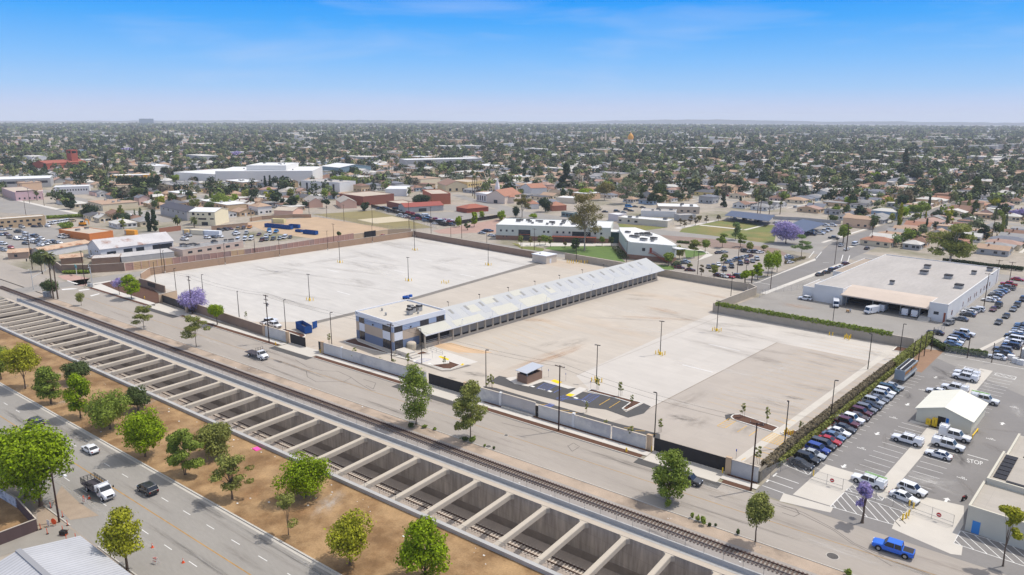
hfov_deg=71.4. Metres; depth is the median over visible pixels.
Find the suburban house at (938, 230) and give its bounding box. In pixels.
[929,228,947,234]
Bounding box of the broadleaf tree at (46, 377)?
[30,366,63,403]
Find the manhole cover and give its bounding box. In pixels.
[826,552,838,559]
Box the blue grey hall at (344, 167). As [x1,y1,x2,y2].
[322,163,370,171]
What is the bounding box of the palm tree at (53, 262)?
[50,259,58,298]
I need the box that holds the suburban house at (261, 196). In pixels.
[247,194,264,198]
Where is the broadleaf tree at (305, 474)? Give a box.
[270,450,333,498]
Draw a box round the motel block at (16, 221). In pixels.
[0,214,45,227]
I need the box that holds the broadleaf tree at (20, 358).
[0,342,41,388]
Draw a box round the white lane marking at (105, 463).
[5,280,289,574]
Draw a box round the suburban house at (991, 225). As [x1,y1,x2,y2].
[983,223,997,231]
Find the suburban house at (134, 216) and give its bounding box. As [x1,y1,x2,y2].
[128,214,141,219]
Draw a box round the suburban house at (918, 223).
[904,220,933,230]
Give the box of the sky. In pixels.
[0,0,1023,122]
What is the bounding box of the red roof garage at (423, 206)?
[398,201,443,211]
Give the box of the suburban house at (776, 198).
[769,195,783,200]
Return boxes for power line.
[266,296,391,324]
[395,323,562,365]
[557,364,756,423]
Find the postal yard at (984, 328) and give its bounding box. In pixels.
[738,271,1023,395]
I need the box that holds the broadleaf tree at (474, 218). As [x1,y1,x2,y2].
[470,212,477,226]
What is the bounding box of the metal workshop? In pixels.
[0,536,130,574]
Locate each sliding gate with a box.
[162,295,192,311]
[290,334,305,346]
[364,230,375,237]
[429,373,462,392]
[654,438,725,470]
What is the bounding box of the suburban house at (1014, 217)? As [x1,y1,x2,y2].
[1006,212,1022,221]
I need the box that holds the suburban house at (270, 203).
[261,201,278,206]
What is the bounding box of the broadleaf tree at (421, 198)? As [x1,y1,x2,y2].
[412,194,430,201]
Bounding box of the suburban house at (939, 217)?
[927,214,945,223]
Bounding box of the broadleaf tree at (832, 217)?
[829,214,838,219]
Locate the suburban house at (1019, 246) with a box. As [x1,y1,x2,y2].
[985,238,1023,250]
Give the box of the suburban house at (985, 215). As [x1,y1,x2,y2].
[973,212,992,218]
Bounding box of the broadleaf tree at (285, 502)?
[274,492,298,534]
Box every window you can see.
[123,248,132,251]
[136,247,143,250]
[153,243,171,248]
[359,330,364,339]
[382,324,389,331]
[383,338,390,348]
[394,326,402,332]
[420,319,428,325]
[436,315,443,321]
[518,230,529,239]
[572,231,590,235]
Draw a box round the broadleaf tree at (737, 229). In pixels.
[730,222,741,238]
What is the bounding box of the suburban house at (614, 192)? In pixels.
[610,191,624,197]
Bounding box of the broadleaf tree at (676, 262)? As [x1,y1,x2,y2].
[673,260,680,265]
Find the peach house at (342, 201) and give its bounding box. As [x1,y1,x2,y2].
[336,195,356,208]
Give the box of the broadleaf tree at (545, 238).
[540,235,548,244]
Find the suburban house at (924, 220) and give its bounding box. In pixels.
[915,219,939,228]
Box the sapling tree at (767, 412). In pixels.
[765,407,770,423]
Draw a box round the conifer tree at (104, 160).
[102,154,109,167]
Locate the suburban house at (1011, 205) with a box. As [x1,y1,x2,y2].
[1000,202,1014,208]
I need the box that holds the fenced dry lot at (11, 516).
[0,498,28,530]
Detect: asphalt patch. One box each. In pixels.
[140,306,720,488]
[483,376,733,438]
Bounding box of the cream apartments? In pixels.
[188,207,228,225]
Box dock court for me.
[155,237,894,450]
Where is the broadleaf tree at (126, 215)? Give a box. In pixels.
[111,212,130,220]
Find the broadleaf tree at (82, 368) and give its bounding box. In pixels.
[58,360,92,379]
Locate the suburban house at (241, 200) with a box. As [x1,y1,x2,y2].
[235,199,249,202]
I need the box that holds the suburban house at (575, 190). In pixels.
[566,188,578,195]
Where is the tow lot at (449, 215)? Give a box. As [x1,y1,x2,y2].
[419,212,488,226]
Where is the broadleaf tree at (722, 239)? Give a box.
[716,233,727,247]
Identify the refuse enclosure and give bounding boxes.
[516,362,543,383]
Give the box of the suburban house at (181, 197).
[176,194,191,200]
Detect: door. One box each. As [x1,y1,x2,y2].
[312,321,316,328]
[395,339,402,349]
[454,327,459,336]
[462,325,468,333]
[470,323,476,331]
[478,320,483,329]
[486,318,491,327]
[494,316,499,324]
[501,314,506,322]
[508,312,513,320]
[516,310,520,318]
[523,308,527,316]
[530,307,534,314]
[535,405,537,416]
[536,305,541,312]
[543,303,547,310]
[549,301,553,308]
[556,299,560,307]
[562,298,566,305]
[568,296,572,303]
[574,294,578,301]
[937,416,945,425]
[971,520,980,534]
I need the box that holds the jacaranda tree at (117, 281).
[110,277,121,294]
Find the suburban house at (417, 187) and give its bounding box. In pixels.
[414,185,421,190]
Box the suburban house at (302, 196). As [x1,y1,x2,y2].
[294,193,311,201]
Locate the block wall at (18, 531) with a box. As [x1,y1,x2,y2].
[0,497,37,544]
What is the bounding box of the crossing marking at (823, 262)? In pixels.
[759,252,849,295]
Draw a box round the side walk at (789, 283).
[755,201,953,293]
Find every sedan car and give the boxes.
[81,444,99,454]
[685,267,695,271]
[787,456,814,469]
[802,447,826,459]
[819,434,842,445]
[820,429,845,441]
[826,426,851,436]
[831,422,856,432]
[849,410,869,420]
[861,400,881,409]
[868,393,889,402]
[885,381,903,389]
[888,489,919,504]
[924,449,953,460]
[925,387,944,392]
[926,329,944,335]
[943,340,961,346]
[951,316,968,321]
[959,312,975,316]
[961,309,977,313]
[981,297,996,301]
[986,296,1000,300]
[988,293,1002,297]
[988,353,1007,360]
[989,306,996,311]
[990,291,1004,294]
[993,289,1007,292]
[994,319,1002,324]
[994,350,1013,355]
[1002,312,1010,318]
[1009,306,1016,311]
[1011,277,1023,280]
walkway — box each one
[0,479,133,574]
[506,376,586,396]
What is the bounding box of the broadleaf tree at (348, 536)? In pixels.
[323,508,376,565]
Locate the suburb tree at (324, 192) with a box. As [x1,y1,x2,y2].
[321,188,328,197]
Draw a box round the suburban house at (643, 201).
[638,197,659,204]
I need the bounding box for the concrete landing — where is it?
[396,347,419,358]
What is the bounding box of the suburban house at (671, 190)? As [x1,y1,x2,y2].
[668,188,678,192]
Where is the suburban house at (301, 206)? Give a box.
[281,204,304,209]
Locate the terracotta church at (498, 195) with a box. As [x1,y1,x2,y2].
[487,178,520,203]
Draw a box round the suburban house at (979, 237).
[964,232,983,242]
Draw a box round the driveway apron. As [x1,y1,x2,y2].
[149,303,724,481]
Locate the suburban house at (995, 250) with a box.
[976,243,1012,256]
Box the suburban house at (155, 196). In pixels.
[148,194,163,199]
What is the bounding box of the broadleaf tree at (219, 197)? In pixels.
[209,192,233,201]
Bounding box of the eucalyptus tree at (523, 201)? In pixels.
[513,194,531,209]
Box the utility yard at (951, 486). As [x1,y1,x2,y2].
[755,358,1023,574]
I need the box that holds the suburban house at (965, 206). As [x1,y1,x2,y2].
[951,204,979,211]
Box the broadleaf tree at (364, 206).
[360,202,369,210]
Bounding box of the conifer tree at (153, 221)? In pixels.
[150,209,158,230]
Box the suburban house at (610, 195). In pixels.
[600,193,617,198]
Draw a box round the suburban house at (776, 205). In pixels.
[759,201,779,209]
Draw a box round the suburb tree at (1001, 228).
[999,214,1005,232]
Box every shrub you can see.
[459,436,468,440]
[469,436,475,442]
[665,497,671,507]
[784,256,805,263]
[844,568,851,574]
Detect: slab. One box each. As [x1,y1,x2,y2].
[139,119,153,123]
[146,237,534,321]
[576,313,900,407]
[611,343,883,468]
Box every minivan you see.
[27,415,44,427]
[809,435,836,450]
[877,382,900,393]
[1004,332,1023,336]
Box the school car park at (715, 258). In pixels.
[671,249,784,282]
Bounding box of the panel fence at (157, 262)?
[124,233,353,270]
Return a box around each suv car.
[136,481,158,496]
[684,471,702,486]
[794,449,820,464]
[798,295,812,300]
[805,440,830,454]
[849,404,872,416]
[855,401,877,413]
[862,394,885,405]
[871,388,893,399]
[874,385,896,396]
[897,478,927,497]
[943,318,954,325]
[945,336,963,344]
[947,334,965,341]
[953,331,969,339]
[964,306,980,311]
[975,306,985,311]
[992,345,1012,351]
[1001,341,1020,348]
[1003,338,1022,345]
[1013,301,1021,307]
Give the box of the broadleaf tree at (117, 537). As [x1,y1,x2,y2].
[95,505,144,570]
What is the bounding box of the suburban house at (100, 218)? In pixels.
[93,213,110,222]
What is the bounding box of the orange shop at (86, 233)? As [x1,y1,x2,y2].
[58,226,113,240]
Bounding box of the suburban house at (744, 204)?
[733,200,750,208]
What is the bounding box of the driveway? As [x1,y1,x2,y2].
[0,522,79,555]
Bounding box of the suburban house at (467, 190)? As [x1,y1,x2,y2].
[463,187,480,193]
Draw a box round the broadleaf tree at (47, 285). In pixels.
[39,278,59,297]
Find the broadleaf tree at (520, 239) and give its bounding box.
[518,235,523,245]
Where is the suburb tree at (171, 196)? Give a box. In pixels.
[168,193,175,200]
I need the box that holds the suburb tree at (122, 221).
[118,217,126,228]
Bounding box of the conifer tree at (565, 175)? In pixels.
[556,162,573,187]
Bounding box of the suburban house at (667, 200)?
[648,193,668,202]
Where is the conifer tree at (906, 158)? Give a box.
[899,149,909,165]
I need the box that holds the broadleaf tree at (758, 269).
[753,262,763,278]
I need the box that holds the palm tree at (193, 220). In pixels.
[190,217,198,227]
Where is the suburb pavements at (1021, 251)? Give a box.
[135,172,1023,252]
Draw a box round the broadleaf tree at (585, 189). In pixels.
[578,188,594,192]
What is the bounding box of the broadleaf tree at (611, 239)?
[608,236,613,242]
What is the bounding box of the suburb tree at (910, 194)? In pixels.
[903,189,914,202]
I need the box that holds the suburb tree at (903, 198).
[895,194,909,203]
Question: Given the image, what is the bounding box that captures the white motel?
[53,184,90,194]
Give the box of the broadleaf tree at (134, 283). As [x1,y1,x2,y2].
[118,274,140,298]
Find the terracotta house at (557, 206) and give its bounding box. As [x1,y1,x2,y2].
[550,201,566,210]
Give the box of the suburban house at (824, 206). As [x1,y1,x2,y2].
[807,202,827,211]
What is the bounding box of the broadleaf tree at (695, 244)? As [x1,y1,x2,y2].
[688,239,701,250]
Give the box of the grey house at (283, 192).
[278,188,294,196]
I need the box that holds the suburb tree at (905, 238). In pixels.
[900,233,907,245]
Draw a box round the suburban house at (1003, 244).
[984,241,1016,252]
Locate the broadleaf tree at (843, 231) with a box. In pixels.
[838,225,848,243]
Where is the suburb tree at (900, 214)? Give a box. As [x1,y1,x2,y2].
[897,202,903,224]
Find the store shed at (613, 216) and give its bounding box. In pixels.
[608,212,626,221]
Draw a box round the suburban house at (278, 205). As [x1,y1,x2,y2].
[274,203,282,207]
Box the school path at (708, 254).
[519,220,763,260]
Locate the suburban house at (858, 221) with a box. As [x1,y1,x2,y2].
[843,214,874,228]
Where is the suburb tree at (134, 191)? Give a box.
[127,186,143,197]
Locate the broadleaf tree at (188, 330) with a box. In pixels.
[180,315,210,346]
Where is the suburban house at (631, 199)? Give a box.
[622,196,638,202]
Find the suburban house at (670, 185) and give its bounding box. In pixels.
[666,184,677,186]
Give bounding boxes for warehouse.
[0,175,53,186]
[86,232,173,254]
[174,169,221,181]
[215,166,322,183]
[246,162,298,169]
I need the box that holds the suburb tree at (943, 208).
[940,204,947,211]
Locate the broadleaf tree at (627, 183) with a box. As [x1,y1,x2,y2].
[615,178,639,203]
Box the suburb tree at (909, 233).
[901,227,917,238]
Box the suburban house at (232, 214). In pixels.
[228,211,236,217]
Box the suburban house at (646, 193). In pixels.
[642,190,651,198]
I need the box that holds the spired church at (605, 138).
[597,132,611,144]
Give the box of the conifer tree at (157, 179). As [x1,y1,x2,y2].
[154,174,161,184]
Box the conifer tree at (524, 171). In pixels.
[522,167,526,175]
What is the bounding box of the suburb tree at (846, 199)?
[844,196,849,201]
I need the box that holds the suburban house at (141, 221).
[130,216,158,226]
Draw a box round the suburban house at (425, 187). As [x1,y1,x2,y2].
[421,186,433,191]
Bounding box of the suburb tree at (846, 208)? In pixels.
[840,205,850,212]
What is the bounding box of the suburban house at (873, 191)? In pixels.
[864,188,885,194]
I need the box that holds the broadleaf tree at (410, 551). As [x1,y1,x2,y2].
[393,515,452,574]
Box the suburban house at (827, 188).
[822,187,842,195]
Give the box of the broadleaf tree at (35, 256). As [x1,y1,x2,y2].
[29,249,47,270]
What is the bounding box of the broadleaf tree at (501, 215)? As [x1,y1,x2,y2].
[497,210,504,220]
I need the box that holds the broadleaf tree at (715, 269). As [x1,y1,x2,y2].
[708,265,718,274]
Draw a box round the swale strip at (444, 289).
[317,262,542,322]
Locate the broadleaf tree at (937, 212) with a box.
[931,209,945,215]
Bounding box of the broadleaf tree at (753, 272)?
[749,269,755,282]
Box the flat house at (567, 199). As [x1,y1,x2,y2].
[556,196,578,203]
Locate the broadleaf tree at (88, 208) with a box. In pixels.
[78,204,98,215]
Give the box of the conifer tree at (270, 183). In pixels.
[268,175,272,186]
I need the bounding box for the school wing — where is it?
[619,227,687,262]
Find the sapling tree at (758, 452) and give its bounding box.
[755,446,761,463]
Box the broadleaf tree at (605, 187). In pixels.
[595,181,614,199]
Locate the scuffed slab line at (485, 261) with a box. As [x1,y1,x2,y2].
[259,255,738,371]
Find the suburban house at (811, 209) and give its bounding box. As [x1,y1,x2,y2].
[797,205,823,213]
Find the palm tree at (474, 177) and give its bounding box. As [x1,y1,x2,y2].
[472,174,476,198]
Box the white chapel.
[476,191,492,201]
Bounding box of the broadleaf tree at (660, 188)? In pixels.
[652,184,667,202]
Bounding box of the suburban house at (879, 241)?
[860,235,894,247]
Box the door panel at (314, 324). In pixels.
[312,321,316,328]
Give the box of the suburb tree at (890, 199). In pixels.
[885,196,893,202]
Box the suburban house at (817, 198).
[804,194,820,200]
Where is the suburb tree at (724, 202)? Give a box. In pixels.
[720,192,726,206]
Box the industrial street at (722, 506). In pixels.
[0,262,1004,574]
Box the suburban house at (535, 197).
[530,195,549,199]
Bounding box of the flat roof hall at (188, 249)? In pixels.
[169,238,243,256]
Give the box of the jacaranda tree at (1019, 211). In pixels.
[1008,209,1023,215]
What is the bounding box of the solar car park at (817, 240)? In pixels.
[726,216,841,247]
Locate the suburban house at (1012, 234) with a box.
[998,232,1023,237]
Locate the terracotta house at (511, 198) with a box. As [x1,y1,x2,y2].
[508,193,514,202]
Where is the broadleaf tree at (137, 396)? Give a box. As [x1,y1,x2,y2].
[123,384,152,410]
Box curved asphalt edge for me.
[390,355,470,370]
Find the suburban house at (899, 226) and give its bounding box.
[893,225,918,229]
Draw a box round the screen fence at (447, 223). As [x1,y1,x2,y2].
[371,204,497,225]
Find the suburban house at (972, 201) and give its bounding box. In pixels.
[961,200,983,210]
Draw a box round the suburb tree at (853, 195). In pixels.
[848,193,859,202]
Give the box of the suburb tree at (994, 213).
[990,208,998,219]
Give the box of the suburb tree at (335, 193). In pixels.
[330,191,337,198]
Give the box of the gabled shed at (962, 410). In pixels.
[915,389,988,433]
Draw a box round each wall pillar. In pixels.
[285,331,289,342]
[320,341,323,352]
[499,391,501,405]
[572,412,575,427]
[646,433,652,450]
[725,456,732,473]
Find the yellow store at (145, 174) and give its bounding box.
[110,173,149,177]
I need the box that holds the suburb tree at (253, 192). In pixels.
[248,188,258,197]
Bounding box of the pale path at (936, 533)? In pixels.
[780,368,991,554]
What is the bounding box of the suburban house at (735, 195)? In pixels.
[729,192,747,198]
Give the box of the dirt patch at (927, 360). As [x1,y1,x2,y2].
[914,349,942,372]
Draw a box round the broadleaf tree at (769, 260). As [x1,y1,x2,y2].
[763,251,776,275]
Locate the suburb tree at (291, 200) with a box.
[285,196,298,204]
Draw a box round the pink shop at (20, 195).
[15,190,43,200]
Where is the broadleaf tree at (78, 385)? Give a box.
[60,372,92,418]
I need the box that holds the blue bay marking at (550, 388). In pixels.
[416,358,599,406]
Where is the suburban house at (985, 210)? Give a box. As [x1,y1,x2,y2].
[979,208,993,214]
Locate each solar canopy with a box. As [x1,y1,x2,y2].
[724,211,774,223]
[792,219,824,231]
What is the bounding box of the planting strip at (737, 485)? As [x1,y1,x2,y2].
[89,287,757,490]
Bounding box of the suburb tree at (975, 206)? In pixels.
[972,201,978,214]
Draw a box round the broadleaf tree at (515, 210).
[512,206,519,215]
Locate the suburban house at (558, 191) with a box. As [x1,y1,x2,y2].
[549,188,570,195]
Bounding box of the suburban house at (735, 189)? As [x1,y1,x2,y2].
[715,183,737,192]
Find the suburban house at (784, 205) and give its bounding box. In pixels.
[770,200,786,207]
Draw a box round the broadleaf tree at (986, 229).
[978,224,990,238]
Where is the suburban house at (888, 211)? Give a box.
[871,208,897,219]
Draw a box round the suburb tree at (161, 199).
[157,196,164,202]
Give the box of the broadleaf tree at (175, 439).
[164,428,205,474]
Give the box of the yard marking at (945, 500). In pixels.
[762,354,1023,565]
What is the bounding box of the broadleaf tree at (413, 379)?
[398,362,433,424]
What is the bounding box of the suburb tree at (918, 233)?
[911,228,921,236]
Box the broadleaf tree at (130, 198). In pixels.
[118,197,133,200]
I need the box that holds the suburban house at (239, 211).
[231,207,254,216]
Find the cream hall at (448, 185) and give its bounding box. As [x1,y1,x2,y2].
[437,178,466,191]
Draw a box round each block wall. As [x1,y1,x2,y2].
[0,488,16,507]
[0,497,37,544]
[50,262,61,272]
[61,263,124,272]
[139,278,165,292]
[140,231,412,278]
[158,290,177,302]
[159,225,180,231]
[192,304,262,334]
[211,222,247,229]
[250,214,310,221]
[265,325,285,341]
[323,342,340,357]
[342,348,426,378]
[354,228,410,238]
[414,231,535,257]
[475,387,498,404]
[502,393,535,415]
[538,404,571,426]
[565,253,747,290]
[574,414,610,438]
[612,426,646,448]
[713,283,756,303]
[713,304,913,346]
[731,459,759,481]
[758,338,923,482]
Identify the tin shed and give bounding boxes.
[6,248,31,258]
[30,240,89,255]
[59,253,83,264]
[91,253,120,263]
[115,248,174,262]
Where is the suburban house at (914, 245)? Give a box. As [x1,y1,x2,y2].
[902,240,924,249]
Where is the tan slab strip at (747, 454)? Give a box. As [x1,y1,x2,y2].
[735,350,892,461]
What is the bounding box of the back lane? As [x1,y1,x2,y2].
[3,233,564,294]
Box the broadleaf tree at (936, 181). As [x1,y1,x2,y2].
[931,177,942,186]
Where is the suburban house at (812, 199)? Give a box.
[796,195,814,201]
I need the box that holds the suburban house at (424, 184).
[416,183,434,188]
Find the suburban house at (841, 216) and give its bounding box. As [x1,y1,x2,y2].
[838,212,852,219]
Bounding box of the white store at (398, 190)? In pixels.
[385,186,409,195]
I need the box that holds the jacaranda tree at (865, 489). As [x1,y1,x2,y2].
[855,481,873,523]
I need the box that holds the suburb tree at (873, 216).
[869,214,880,227]
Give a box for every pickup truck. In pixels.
[259,317,277,324]
[266,320,281,327]
[831,415,860,427]
[835,411,865,423]
[850,471,887,489]
[871,536,915,559]
[891,431,924,446]
[931,433,965,452]
[938,422,971,442]
[940,381,969,392]
[951,370,979,382]
[953,328,975,336]
[953,367,980,377]
[970,390,999,405]
[994,301,1002,308]
[998,284,1015,290]
[1000,280,1017,286]
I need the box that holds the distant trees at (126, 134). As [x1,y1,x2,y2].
[0,122,1023,204]
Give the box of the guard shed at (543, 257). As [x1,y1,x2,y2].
[531,251,556,263]
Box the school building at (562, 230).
[496,218,618,242]
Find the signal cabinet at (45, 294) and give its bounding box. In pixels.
[43,291,51,296]
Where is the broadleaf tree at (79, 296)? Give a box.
[74,292,84,305]
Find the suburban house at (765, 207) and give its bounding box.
[750,203,772,210]
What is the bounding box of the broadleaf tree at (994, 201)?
[988,197,1006,205]
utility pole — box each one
[51,473,66,522]
[80,250,85,285]
[186,275,192,313]
[264,295,269,342]
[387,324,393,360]
[555,364,564,430]
[750,421,763,490]
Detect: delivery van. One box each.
[833,297,838,307]
[864,304,879,313]
[879,302,888,311]
[901,306,911,315]
[911,308,921,317]
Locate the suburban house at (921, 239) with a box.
[910,235,930,247]
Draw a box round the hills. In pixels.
[0,119,1023,125]
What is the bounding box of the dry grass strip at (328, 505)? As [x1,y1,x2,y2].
[0,329,543,574]
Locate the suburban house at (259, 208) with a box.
[248,202,271,214]
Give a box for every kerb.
[0,297,853,574]
[19,487,136,574]
[87,288,753,493]
[281,329,907,436]
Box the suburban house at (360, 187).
[353,183,368,191]
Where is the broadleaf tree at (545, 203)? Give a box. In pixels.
[538,197,551,211]
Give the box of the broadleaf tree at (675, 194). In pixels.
[668,192,681,198]
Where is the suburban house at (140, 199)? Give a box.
[134,194,149,204]
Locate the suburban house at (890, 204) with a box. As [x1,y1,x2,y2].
[887,202,899,206]
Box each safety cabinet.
[925,418,931,424]
[931,417,937,426]
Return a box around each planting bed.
[102,281,158,302]
[283,329,906,435]
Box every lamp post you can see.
[485,349,487,386]
[595,344,600,382]
[653,392,656,436]
[659,321,664,354]
[784,400,788,440]
[831,380,838,414]
[867,333,871,368]
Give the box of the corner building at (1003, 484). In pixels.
[965,433,1023,549]
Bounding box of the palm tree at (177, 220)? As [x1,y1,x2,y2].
[172,215,182,225]
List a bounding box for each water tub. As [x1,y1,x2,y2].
[1007,354,1014,359]
[1016,358,1023,364]
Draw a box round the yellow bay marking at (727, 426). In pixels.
[544,399,793,459]
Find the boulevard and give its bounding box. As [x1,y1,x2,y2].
[0,386,333,574]
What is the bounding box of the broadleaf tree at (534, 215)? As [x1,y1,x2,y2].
[528,213,536,218]
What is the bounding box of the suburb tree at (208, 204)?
[203,201,214,206]
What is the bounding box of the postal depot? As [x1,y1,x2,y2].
[813,254,999,322]
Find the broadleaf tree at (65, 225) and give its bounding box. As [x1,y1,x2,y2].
[57,222,73,228]
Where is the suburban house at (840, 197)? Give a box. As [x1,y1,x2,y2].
[835,196,859,199]
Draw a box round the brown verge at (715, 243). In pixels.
[661,235,786,255]
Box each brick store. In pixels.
[339,191,393,204]
[423,189,450,203]
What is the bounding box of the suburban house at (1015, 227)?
[1011,226,1023,228]
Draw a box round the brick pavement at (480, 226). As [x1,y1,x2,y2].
[434,217,508,233]
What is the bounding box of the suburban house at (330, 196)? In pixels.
[322,192,338,198]
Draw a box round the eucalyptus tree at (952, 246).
[925,223,978,261]
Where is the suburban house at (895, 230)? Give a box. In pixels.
[886,228,903,232]
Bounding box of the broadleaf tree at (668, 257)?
[664,252,673,265]
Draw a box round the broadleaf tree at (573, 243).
[571,237,579,251]
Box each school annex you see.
[618,215,673,226]
[641,208,676,217]
[657,203,699,213]
[674,213,695,220]
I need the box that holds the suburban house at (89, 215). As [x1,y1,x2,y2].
[83,211,105,220]
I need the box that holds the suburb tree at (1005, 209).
[1002,203,1010,214]
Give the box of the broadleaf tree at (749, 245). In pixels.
[746,242,753,249]
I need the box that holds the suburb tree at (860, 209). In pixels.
[853,204,867,214]
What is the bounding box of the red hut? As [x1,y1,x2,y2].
[456,204,487,212]
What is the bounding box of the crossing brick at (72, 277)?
[59,274,88,285]
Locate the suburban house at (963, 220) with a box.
[957,219,973,222]
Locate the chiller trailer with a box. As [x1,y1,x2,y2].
[894,358,917,382]
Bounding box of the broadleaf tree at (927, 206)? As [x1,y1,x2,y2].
[917,200,931,215]
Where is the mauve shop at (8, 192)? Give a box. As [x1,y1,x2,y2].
[1,186,32,200]
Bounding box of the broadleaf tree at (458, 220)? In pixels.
[455,215,460,226]
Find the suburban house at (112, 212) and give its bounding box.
[104,209,125,217]
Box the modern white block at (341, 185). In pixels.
[301,179,355,191]
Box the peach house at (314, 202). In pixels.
[304,195,322,207]
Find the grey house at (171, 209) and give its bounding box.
[160,202,194,220]
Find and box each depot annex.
[802,279,822,297]
[833,258,872,275]
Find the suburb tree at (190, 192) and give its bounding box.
[183,189,193,195]
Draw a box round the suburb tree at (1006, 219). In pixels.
[1005,213,1008,228]
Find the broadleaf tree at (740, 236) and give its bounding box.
[737,233,746,246]
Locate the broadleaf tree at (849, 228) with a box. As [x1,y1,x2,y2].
[837,224,851,241]
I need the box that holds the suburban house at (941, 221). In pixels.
[917,217,944,223]
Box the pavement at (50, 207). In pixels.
[20,200,76,213]
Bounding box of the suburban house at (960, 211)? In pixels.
[943,208,968,216]
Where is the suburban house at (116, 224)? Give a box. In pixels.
[108,217,136,228]
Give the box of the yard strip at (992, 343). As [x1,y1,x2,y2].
[980,336,1005,349]
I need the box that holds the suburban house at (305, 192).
[301,191,321,193]
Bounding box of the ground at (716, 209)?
[0,121,1023,566]
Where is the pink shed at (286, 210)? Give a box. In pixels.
[274,207,302,214]
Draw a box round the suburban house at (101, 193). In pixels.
[96,190,108,196]
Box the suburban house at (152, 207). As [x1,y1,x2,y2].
[147,202,163,209]
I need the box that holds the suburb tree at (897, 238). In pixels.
[892,234,901,246]
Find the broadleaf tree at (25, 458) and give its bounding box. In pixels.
[0,417,76,506]
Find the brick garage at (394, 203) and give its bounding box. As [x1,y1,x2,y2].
[387,200,411,207]
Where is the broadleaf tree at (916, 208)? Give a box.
[907,204,925,212]
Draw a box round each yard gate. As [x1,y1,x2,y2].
[811,469,843,489]
[910,500,954,525]
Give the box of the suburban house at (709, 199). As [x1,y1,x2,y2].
[699,193,718,203]
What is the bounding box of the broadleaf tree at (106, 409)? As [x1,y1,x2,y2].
[82,388,131,429]
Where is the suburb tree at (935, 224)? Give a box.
[931,221,940,228]
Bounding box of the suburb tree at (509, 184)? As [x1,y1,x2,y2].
[502,181,516,189]
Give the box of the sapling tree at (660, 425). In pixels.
[658,418,662,431]
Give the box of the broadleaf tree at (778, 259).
[773,250,781,267]
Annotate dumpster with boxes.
[264,223,272,227]
[273,224,283,227]
[281,225,292,229]
[289,224,300,227]
[295,320,311,333]
[303,229,317,234]
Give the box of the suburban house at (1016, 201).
[1009,197,1021,204]
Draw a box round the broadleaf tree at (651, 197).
[647,192,656,201]
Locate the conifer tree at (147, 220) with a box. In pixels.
[144,212,151,230]
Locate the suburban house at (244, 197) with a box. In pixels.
[238,196,249,200]
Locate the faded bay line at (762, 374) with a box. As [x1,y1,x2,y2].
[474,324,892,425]
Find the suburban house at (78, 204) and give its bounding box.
[74,200,87,207]
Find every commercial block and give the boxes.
[17,180,42,189]
[88,198,138,210]
[97,181,131,189]
[142,164,169,170]
[160,182,186,190]
[168,189,196,195]
[175,180,198,183]
[201,199,246,210]
[226,179,259,186]
[343,174,369,178]
[376,171,402,175]
[387,152,401,155]
[400,176,440,184]
[401,167,417,171]
[411,155,431,157]
[455,170,484,176]
[482,164,504,168]
[489,183,504,189]
[513,174,532,180]
[542,166,562,171]
[573,191,599,199]
[582,176,601,180]
[598,171,628,177]
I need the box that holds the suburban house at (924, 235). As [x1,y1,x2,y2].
[921,232,938,241]
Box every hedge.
[46,213,82,218]
[62,270,89,273]
[115,175,155,187]
[330,175,360,181]
[611,246,627,258]
[676,240,689,243]
[929,337,987,356]
[942,258,1023,270]
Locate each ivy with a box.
[715,301,892,335]
[760,360,894,467]
[778,336,932,465]
[891,331,934,365]
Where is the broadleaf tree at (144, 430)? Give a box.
[114,405,167,456]
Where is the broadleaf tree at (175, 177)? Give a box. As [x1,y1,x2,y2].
[171,174,179,180]
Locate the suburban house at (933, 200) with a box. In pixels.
[916,196,938,206]
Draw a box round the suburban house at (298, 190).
[295,188,307,193]
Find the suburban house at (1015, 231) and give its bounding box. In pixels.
[1004,229,1023,233]
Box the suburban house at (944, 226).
[936,224,951,231]
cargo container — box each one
[124,229,137,234]
[182,229,190,233]
[189,229,202,234]
[202,230,221,235]
[271,218,285,222]
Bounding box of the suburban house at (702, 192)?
[694,189,715,195]
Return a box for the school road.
[443,205,1023,284]
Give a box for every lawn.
[513,224,667,250]
[545,246,706,269]
[680,220,775,242]
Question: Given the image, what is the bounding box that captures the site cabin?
[561,211,576,216]
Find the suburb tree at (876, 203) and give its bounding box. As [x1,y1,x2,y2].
[873,200,881,205]
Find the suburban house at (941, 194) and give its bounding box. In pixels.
[934,193,953,200]
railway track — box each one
[0,286,807,574]
[0,321,596,574]
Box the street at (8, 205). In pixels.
[0,197,77,215]
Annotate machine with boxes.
[59,529,68,535]
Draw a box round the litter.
[89,359,740,563]
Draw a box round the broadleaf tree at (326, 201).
[320,199,329,207]
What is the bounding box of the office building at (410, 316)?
[355,299,445,352]
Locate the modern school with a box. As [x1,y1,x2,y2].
[399,157,481,166]

